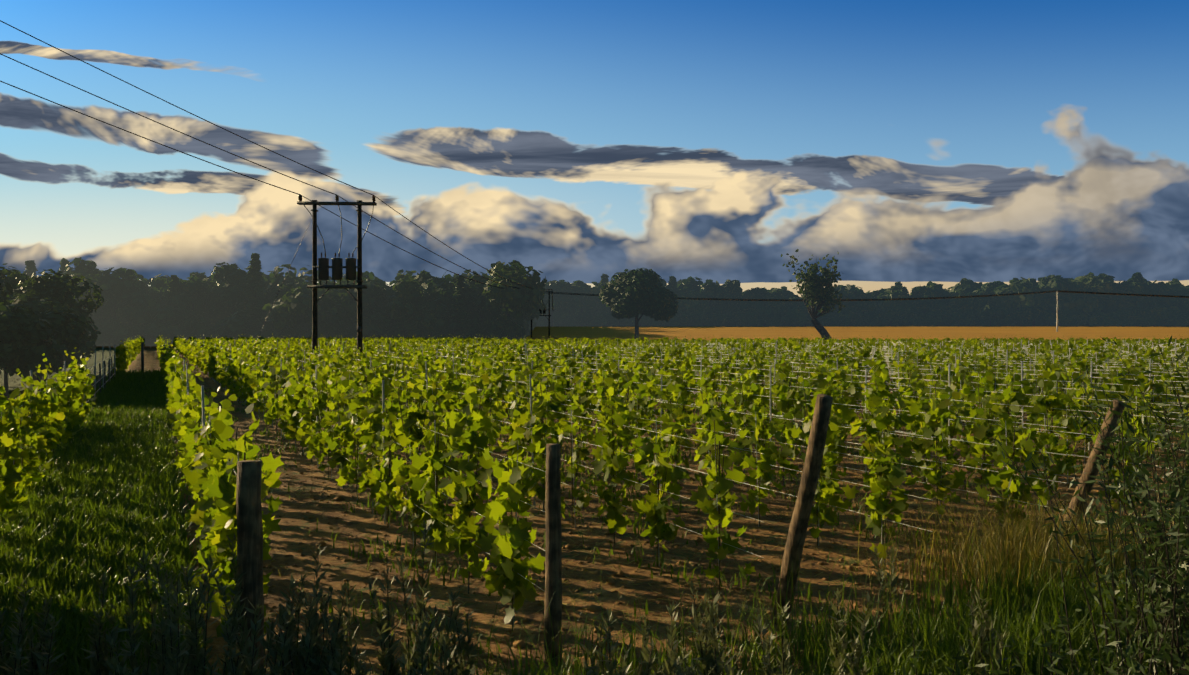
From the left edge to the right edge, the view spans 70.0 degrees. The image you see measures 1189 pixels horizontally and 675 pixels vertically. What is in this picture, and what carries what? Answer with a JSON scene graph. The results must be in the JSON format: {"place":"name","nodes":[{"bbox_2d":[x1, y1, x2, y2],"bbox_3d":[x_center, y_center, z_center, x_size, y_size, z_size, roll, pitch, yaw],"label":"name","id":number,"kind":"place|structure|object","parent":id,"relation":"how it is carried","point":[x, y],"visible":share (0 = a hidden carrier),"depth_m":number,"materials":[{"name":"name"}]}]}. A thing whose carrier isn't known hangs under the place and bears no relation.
{"place":"outdoors","nodes":[
{"label":"outdoors","id":0,"kind":"place"},
{"bbox_2d":[0,326,1188,674],"bbox_3d":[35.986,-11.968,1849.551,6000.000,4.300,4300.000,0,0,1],"label":"ground","id":1,"kind":"structure","parent":0,"point":[360,524],"depth_m":9.73,"materials":[{"name":"brown soil"}]},
{"bbox_2d":[0,263,103,400],"bbox_3d":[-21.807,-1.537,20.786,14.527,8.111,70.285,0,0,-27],"label":"tree","id":2,"kind":"object","parent":1,"relation":"on","point":[38,319],"depth_m":34.36,"materials":[{"name":"green plant"}]},
{"bbox_2d":[87,342,143,403],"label":"fence posts","id":3,"kind":"object","parent":1,"relation":"on","point":[142,356],"visible":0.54,"depth_m":34.76,"materials":[{"name":"grey wood"}]},
{"bbox_2d":[249,195,376,356],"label":"pole","id":4,"kind":"object","parent":1,"relation":"on","point":[323,266],"depth_m":45.07,"materials":[{"name":"brown wood"}]},
{"bbox_2d":[298,195,375,257],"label":"insulators","id":5,"kind":"object","parent":4,"relation":"attached to","point":[336,197],"visible":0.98,"depth_m":45.15,"materials":[{"name":"ceramic"}]},
{"bbox_2d":[0,20,1188,309],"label":"power wires","id":6,"kind":"object","parent":4,"relation":"attached to","point":[436,238],"visible":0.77,"depth_m":50.28,"materials":[{"name":"grey metal"}]},
{"bbox_2d":[531,291,552,338],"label":"pole","id":7,"kind":"object","parent":1,"relation":"on","point":[549,321],"depth_m":158.01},
{"bbox_2d":[0,349,1188,636],"bbox_3d":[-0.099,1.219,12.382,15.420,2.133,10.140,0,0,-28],"label":"vines","id":8,"kind":"object","parent":1,"relation":"on","point":[210,483],"visible":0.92,"depth_m":9.80,"materials":[{"name":"green plant"}]},
{"bbox_2d":[0,340,1188,590],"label":"trellis wires","id":9,"kind":"object","parent":1,"relation":"on","point":[874,350],"visible":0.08,"depth_m":19.44,"materials":[{"name":"grey metal"}]},
{"bbox_2d":[0,339,1188,629],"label":"vine stakes","id":10,"kind":"object","parent":1,"relation":"on","point":[634,373],"visible":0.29,"depth_m":18.43,"materials":[{"name":"brown wood"}]},
{"bbox_2d":[0,519,1188,674],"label":"weed","id":11,"kind":"object","parent":1,"relation":"on","point":[105,664],"depth_m":4.92,"materials":[{"name":"green plant"}]},
{"bbox_2d":[2,435,1187,674],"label":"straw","id":12,"kind":"object","parent":1,"relation":"on","point":[620,557],"visible":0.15,"depth_m":9.30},
{"bbox_2d":[30,275,1164,347],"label":"forest wood","id":13,"kind":"object","parent":1,"relation":"on","point":[232,313],"visible":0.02,"depth_m":135.18,"materials":[{"name":"green plant"}]},
{"bbox_2d":[23,253,1188,344],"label":"tree line","id":14,"kind":"object","parent":13,"relation":"on","point":[148,316],"visible":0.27,"depth_m":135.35,"materials":[{"name":"green plant"}]},
{"bbox_2d":[19,337,1188,469],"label":"vines","id":15,"kind":"object","parent":1,"relation":"on","point":[64,418],"visible":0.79,"depth_m":21.44,"materials":[{"name":"green plant"}]},
{"bbox_2d":[93,306,1166,345],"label":"forest undergrowth","id":16,"kind":"object","parent":1,"relation":"on","point":[211,320],"visible":0.04,"depth_m":288.90,"materials":[{"name":"green plant"}]},
{"bbox_2d":[599,268,678,338],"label":"lone tree","id":17,"kind":"object","parent":1,"relation":"on","point":[632,293],"depth_m":148.30,"materials":[{"name":"green plant"}]},
{"bbox_2d":[113,333,1188,377],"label":"vines","id":18,"kind":"object","parent":1,"relation":"on","point":[128,351],"visible":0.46,"depth_m":60.83,"materials":[{"name":"green plant"}]},
{"bbox_2d":[174,425,1180,674],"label":"clods","id":19,"kind":"object","parent":1,"relation":"on","point":[620,573],"visible":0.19,"depth_m":9.04,"materials":[{"name":"brown soil"}]},
{"bbox_2d":[236,394,1188,670],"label":"wooden posts","id":20,"kind":"object","parent":1,"relation":"on","point":[250,526],"visible":0.62,"depth_m":6.21,"materials":[{"name":"brown wood"}]},
{"bbox_2d":[781,249,847,339],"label":"leaning tree","id":21,"kind":"object","parent":1,"relation":"on","point":[811,278],"depth_m":137.07,"materials":[{"name":"green plant"}]},
{"bbox_2d":[898,336,1188,674],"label":"shrub","id":22,"kind":"object","parent":1,"relation":"on","point":[1162,654],"depth_m":4.98,"materials":[{"name":"green plant"}]},
{"bbox_2d":[1056,292,1057,331],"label":"wooden pole","id":23,"kind":"object","parent":1,"relation":"on","point":[1057,315],"visible":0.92,"depth_m":212.50,"materials":[{"name":"wood"}]},
{"bbox_2d":[0,369,1188,674],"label":"grass","id":24,"kind":"structure","parent":0,"point":[106,497],"depth_m":7.51,"materials":[{"name":"green plant"}]},
{"bbox_2d":[0,0,1188,296],"label":"sky","id":25,"kind":"structure","parent":0,"point":[915,142],"materials":[{"name":"blue"}]},
{"bbox_2d":[183,397,1185,659],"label":"dry grass","id":26,"kind":"structure","parent":0,"point":[991,547],"depth_m":8.30,"materials":[{"name":"brown plant"}]}
]}

